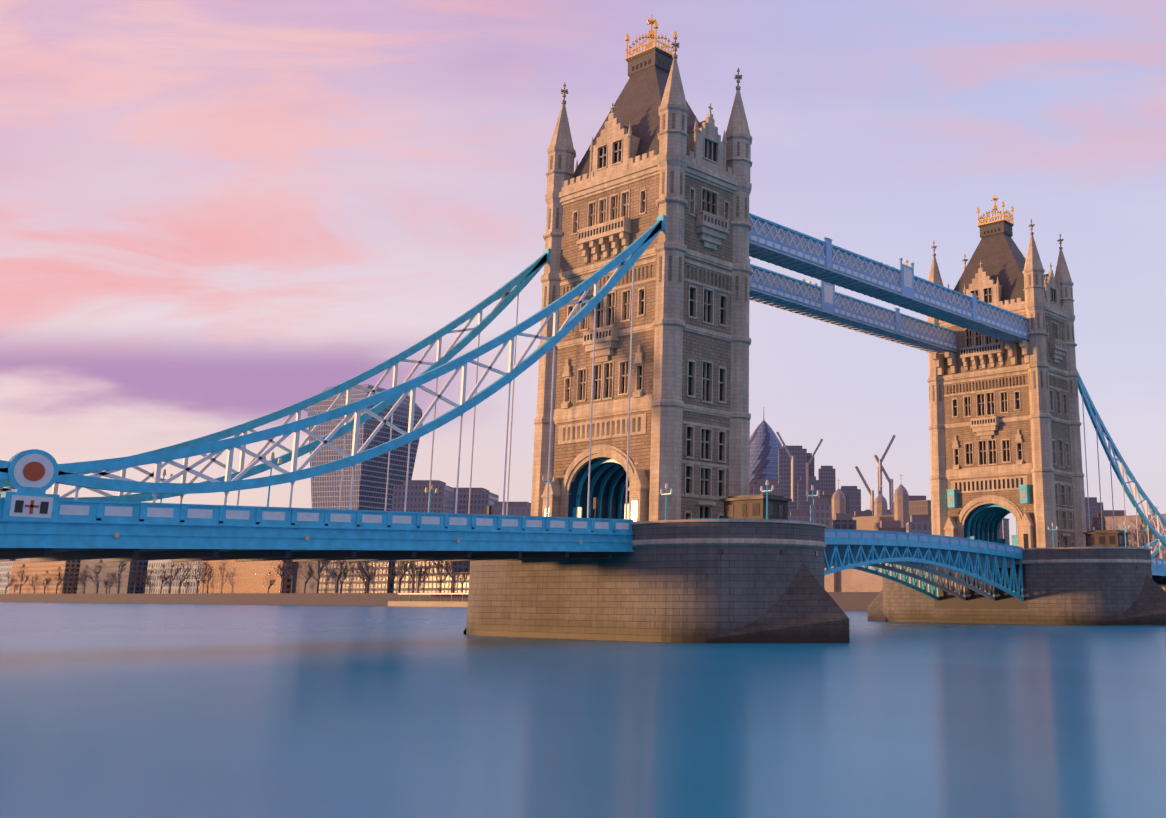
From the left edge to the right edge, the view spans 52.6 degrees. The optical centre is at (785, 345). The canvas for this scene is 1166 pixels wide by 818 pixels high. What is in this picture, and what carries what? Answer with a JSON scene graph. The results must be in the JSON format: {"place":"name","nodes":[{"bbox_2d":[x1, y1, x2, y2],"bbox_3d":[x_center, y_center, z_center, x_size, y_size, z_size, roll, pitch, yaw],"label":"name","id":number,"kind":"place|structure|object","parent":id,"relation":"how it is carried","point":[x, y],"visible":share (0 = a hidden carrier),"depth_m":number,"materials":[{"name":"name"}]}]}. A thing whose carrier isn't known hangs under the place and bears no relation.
{"place":"outdoors","nodes":[
{"label":"outdoors","id":0,"kind":"place"},
{"bbox_2d":[0,592,879,610],"bbox_3d":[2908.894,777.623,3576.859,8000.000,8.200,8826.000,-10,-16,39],"label":"embankment wall","id":1,"kind":"structure","parent":0,"point":[857,601],"depth_m":527.97,"materials":[{"name":"stone"}]},
{"bbox_2d":[0,572,14,593],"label":"embankment tree","id":2,"kind":"object","parent":1,"relation":"on","point":[11,580],"visible":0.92,"depth_m":790.53,"materials":[{"name":"brown plant"}]},
{"bbox_2d":[12,564,32,593],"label":"embankment tree","id":3,"kind":"object","parent":1,"relation":"on","point":[21,578],"visible":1,"depth_m":767.86,"materials":[{"name":"brown plant"}]},
{"bbox_2d":[29,573,39,593],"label":"embankment tree","id":4,"kind":"object","parent":1,"relation":"on","point":[32,580],"visible":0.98,"depth_m":752.84,"materials":[{"name":"brown plant"}]},
{"bbox_2d":[37,570,54,593],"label":"embankment tree","id":5,"kind":"object","parent":1,"relation":"on","point":[46,580],"visible":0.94,"depth_m":742.90,"materials":[{"name":"brown plant"}]},
{"bbox_2d":[47,566,66,593],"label":"embankment tree","id":6,"kind":"object","parent":1,"relation":"on","point":[58,577],"visible":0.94,"depth_m":731.56,"materials":[{"name":"brown plant"}]},
{"bbox_2d":[56,571,71,593],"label":"embankment tree","id":7,"kind":"object","parent":1,"relation":"on","point":[65,577],"visible":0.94,"depth_m":720.19,"materials":[{"name":"brown plant"}]},
{"bbox_2d":[63,568,81,593],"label":"embankment tree","id":8,"kind":"object","parent":1,"relation":"on","point":[76,580],"visible":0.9,"depth_m":714.83,"materials":[{"name":"brown plant"}]},
{"bbox_2d":[74,565,94,593],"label":"embankment tree","id":9,"kind":"object","parent":1,"relation":"on","point":[83,579],"visible":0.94,"depth_m":699.77,"materials":[{"name":"brown plant"}]},
{"bbox_2d":[85,559,111,593],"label":"embankment tree","id":10,"kind":"object","parent":1,"relation":"on","point":[96,573],"visible":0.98,"depth_m":693.84,"materials":[{"name":"brown plant"}]},
{"bbox_2d":[97,573,114,593],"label":"embankment tree","id":11,"kind":"object","parent":1,"relation":"on","point":[106,583],"visible":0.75,"depth_m":683.42,"materials":[{"name":"brown plant"}]},
{"bbox_2d":[103,572,117,593],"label":"embankment tree","id":12,"kind":"object","parent":1,"relation":"on","point":[110,584],"visible":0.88,"depth_m":677.79,"materials":[{"name":"brown plant"}]},
{"bbox_2d":[105,561,132,593],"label":"embankment tree","id":13,"kind":"object","parent":1,"relation":"on","point":[121,572],"visible":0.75,"depth_m":669.62,"materials":[{"name":"brown plant"}]},
{"bbox_2d":[126,563,142,593],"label":"embankment tree","id":14,"kind":"object","parent":1,"relation":"on","point":[134,579],"visible":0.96,"depth_m":657.93,"materials":[{"name":"brown plant"}]},
{"bbox_2d":[138,571,150,593],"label":"embankment tree","id":15,"kind":"object","parent":1,"relation":"on","point":[143,581],"visible":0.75,"depth_m":650.68,"materials":[{"name":"brown plant"}]},
{"bbox_2d":[144,566,156,593],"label":"embankment tree","id":16,"kind":"object","parent":1,"relation":"on","point":[148,580],"visible":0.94,"depth_m":642.79,"materials":[{"name":"brown plant"}]},
{"bbox_2d":[151,564,171,592],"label":"embankment tree","id":17,"kind":"object","parent":1,"relation":"on","point":[162,581],"visible":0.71,"depth_m":634.39,"materials":[{"name":"brown plant"}]},
{"bbox_2d":[156,560,181,592],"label":"embankment tree","id":18,"kind":"object","parent":1,"relation":"on","point":[176,571],"visible":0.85,"depth_m":624.01,"materials":[{"name":"brown plant"}]},
{"bbox_2d":[168,561,194,592],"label":"embankment tree","id":19,"kind":"object","parent":1,"relation":"on","point":[183,577],"visible":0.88,"depth_m":620.32,"materials":[{"name":"brown plant"}]},
{"bbox_2d":[183,575,193,592],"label":"embankment tree","id":20,"kind":"object","parent":1,"relation":"on","point":[188,584],"visible":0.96,"depth_m":612.36,"materials":[{"name":"brown plant"}]},
{"bbox_2d":[185,561,212,592],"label":"embankment tree","id":21,"kind":"object","parent":1,"relation":"on","point":[198,581],"visible":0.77,"depth_m":606.34,"materials":[{"name":"brown plant"}]},
{"bbox_2d":[197,567,220,592],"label":"embankment tree","id":22,"kind":"object","parent":1,"relation":"on","point":[210,577],"visible":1,"depth_m":599.55,"materials":[{"name":"brown plant"}]},
{"bbox_2d":[263,572,275,592],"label":"embankment tree","id":23,"kind":"object","parent":1,"relation":"on","point":[272,582],"visible":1,"depth_m":556.86,"materials":[{"name":"brown plant"}]},
{"bbox_2d":[269,560,302,592],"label":"embankment tree","id":24,"kind":"object","parent":1,"relation":"on","point":[279,573],"visible":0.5,"depth_m":546.86,"materials":[{"name":"brown plant"}]},
{"bbox_2d":[272,560,314,592],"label":"embankment tree","id":25,"kind":"object","parent":1,"relation":"on","point":[287,570],"visible":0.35,"depth_m":539.97,"materials":[{"name":"brown plant"}]},
{"bbox_2d":[294,562,317,592],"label":"embankment tree","id":26,"kind":"object","parent":1,"relation":"on","point":[307,578],"visible":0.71,"depth_m":534.70,"materials":[{"name":"brown plant"}]},
{"bbox_2d":[300,560,337,592],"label":"embankment tree","id":27,"kind":"object","parent":1,"relation":"on","point":[319,573],"visible":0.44,"depth_m":526.32,"materials":[{"name":"brown plant"}]},
{"bbox_2d":[325,560,353,592],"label":"embankment tree","id":28,"kind":"object","parent":1,"relation":"on","point":[341,564],"visible":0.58,"depth_m":521.01,"materials":[{"name":"brown plant"}]},
{"bbox_2d":[328,560,356,592],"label":"embankment tree","id":29,"kind":"object","parent":1,"relation":"on","point":[345,573],"visible":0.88,"depth_m":515.75,"materials":[{"name":"brown plant"}]},
{"bbox_2d":[308,384,422,510],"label":"skyscraper","id":30,"kind":"structure","parent":1,"relation":"on","point":[369,484],"depth_m":914.34,"materials":[{"name":"grey glass"}]},
{"bbox_2d":[356,561,377,592],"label":"embankment tree","id":31,"kind":"object","parent":1,"relation":"on","point":[363,576],"visible":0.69,"depth_m":505.65,"materials":[{"name":"brown plant"}]},
{"bbox_2d":[353,561,389,592],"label":"embankment tree","id":32,"kind":"object","parent":1,"relation":"on","point":[365,573],"visible":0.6,"depth_m":499.81,"materials":[{"name":"brown plant"}]},
{"bbox_2d":[374,560,400,592],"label":"embankment tree","id":33,"kind":"object","parent":1,"relation":"on","point":[392,577],"visible":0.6,"depth_m":494.36,"materials":[{"name":"brown plant"}]},
{"bbox_2d":[383,560,415,592],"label":"embankment tree","id":34,"kind":"object","parent":1,"relation":"on","point":[402,572],"visible":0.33,"depth_m":486.39,"materials":[{"name":"brown plant"}]},
{"bbox_2d":[396,561,429,592],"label":"embankment tree","id":35,"kind":"object","parent":1,"relation":"on","point":[413,572],"visible":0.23,"depth_m":479.61,"materials":[{"name":"brown plant"}]},
{"bbox_2d":[403,560,434,592],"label":"embankment tree","id":36,"kind":"object","parent":1,"relation":"on","point":[422,574],"visible":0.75,"depth_m":475.71,"materials":[{"name":"brown plant"}]},
{"bbox_2d":[428,560,452,592],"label":"embankment tree","id":37,"kind":"object","parent":1,"relation":"on","point":[438,571],"visible":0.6,"depth_m":469.38,"materials":[{"name":"brown plant"}]},
{"bbox_2d":[433,560,469,592],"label":"embankment tree","id":38,"kind":"object","parent":1,"relation":"on","point":[453,574],"visible":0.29,"depth_m":462.61,"materials":[{"name":"brown plant"}]},
{"bbox_2d":[451,562,469,592],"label":"embankment tree","id":39,"kind":"object","parent":1,"relation":"on","point":[464,576],"visible":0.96,"depth_m":458.04,"materials":[{"name":"brown plant"}]},
{"bbox_2d":[0,500,1165,593],"bbox_3d":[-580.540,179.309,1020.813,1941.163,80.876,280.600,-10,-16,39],"label":"riverside buildings","id":40,"kind":"structure","parent":1,"relation":"on","point":[242,577],"depth_m":596.68,"materials":[{"name":"stone"}]},
{"bbox_2d":[391,446,1125,538],"bbox_3d":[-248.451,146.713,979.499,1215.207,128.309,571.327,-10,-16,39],"label":"city buildings","id":41,"kind":"structure","parent":1,"relation":"on","point":[443,500],"depth_m":690.20,"materials":[{"name":"stone"}]},
{"bbox_2d":[776,432,895,515],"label":"construction cranes","id":42,"kind":"object","parent":41,"relation":"on","point":[880,470],"visible":0.92,"depth_m":702.51,"materials":[{"name":"metal"}]},
{"bbox_2d":[749,416,782,494],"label":"skyscraper","id":43,"kind":"structure","parent":1,"relation":"on","point":[765,445],"depth_m":1130.16,"materials":[{"name":"blue glass"}]},
{"bbox_2d":[824,475,930,591],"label":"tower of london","id":44,"kind":"structure","parent":1,"relation":"on","point":[850,580],"depth_m":494.40,"materials":[{"name":"stone"}]},
{"bbox_2d":[1087,513,1129,538],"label":"embankment tree","id":45,"kind":"object","parent":1,"relation":"on","point":[1098,518],"visible":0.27,"depth_m":303.29,"materials":[{"name":"brown plant"}]},
{"bbox_2d":[1122,506,1165,587],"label":"embankment tree","id":46,"kind":"object","parent":1,"relation":"on","point":[1146,537],"visible":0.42,"depth_m":292.07,"materials":[{"name":"brown plant"}]},
{"bbox_2d":[1128,524,1165,557],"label":"embankment tree","id":47,"kind":"object","parent":1,"relation":"on","point":[1142,537],"visible":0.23,"depth_m":295.18,"materials":[{"name":"brown plant"}]},
{"bbox_2d":[0,602,1165,817],"bbox_3d":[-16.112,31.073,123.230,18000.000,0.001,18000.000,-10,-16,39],"label":"river water","id":48,"kind":"structure","parent":0,"point":[186,710],"depth_m":40.70,"materials":[{"name":"blue liquid"}]},
{"bbox_2d":[464,480,849,642],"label":"pier","id":49,"kind":"structure","parent":48,"relation":"in","point":[748,569],"depth_m":108.96,"materials":[{"name":"stone"}]},
{"bbox_2d":[531,14,751,520],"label":"tower","id":50,"kind":"structure","parent":49,"relation":"on","point":[656,148],"depth_m":125.35,"materials":[{"name":"stone"}]},
{"bbox_2d":[749,213,1029,374],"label":"elevated walkways","id":51,"kind":"structure","parent":50,"relation":"attached to","point":[827,263],"depth_m":163.22,"materials":[{"name":"blue paint"}]},
{"bbox_2d":[867,521,1165,624],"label":"pier","id":52,"kind":"structure","parent":48,"relation":"in","point":[1103,577],"depth_m":170.79,"materials":[{"name":"stone"}]},
{"bbox_2d":[926,193,1086,547],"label":"tower","id":53,"kind":"structure","parent":52,"relation":"on","point":[1005,437],"depth_m":187.59,"materials":[{"name":"stone"}]},
{"bbox_2d":[0,0,1165,544],"label":"sky","id":54,"kind":"structure","parent":0,"point":[216,215],"materials":[{"name":"purple"}]},
{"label":"pier roadway","id":55,"kind":"structure","parent":0,"visible":0},
{"bbox_2d":[0,215,665,561],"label":"side span","id":56,"kind":"object","parent":55,"relation":"on","point":[37,524],"visible":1,"depth_m":91.45,"materials":[{"name":"blue paint"}]},
{"bbox_2d":[824,529,1026,608],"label":"bascules","id":57,"kind":"object","parent":55,"relation":"on","point":[967,573],"visible":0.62,"depth_m":165.58,"materials":[{"name":"blue paint"}]},
{"bbox_2d":[1002,368,1165,586],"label":"side span","id":58,"kind":"object","parent":55,"relation":"on","point":[1158,565],"visible":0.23,"depth_m":204.66,"materials":[{"name":"blue paint"}]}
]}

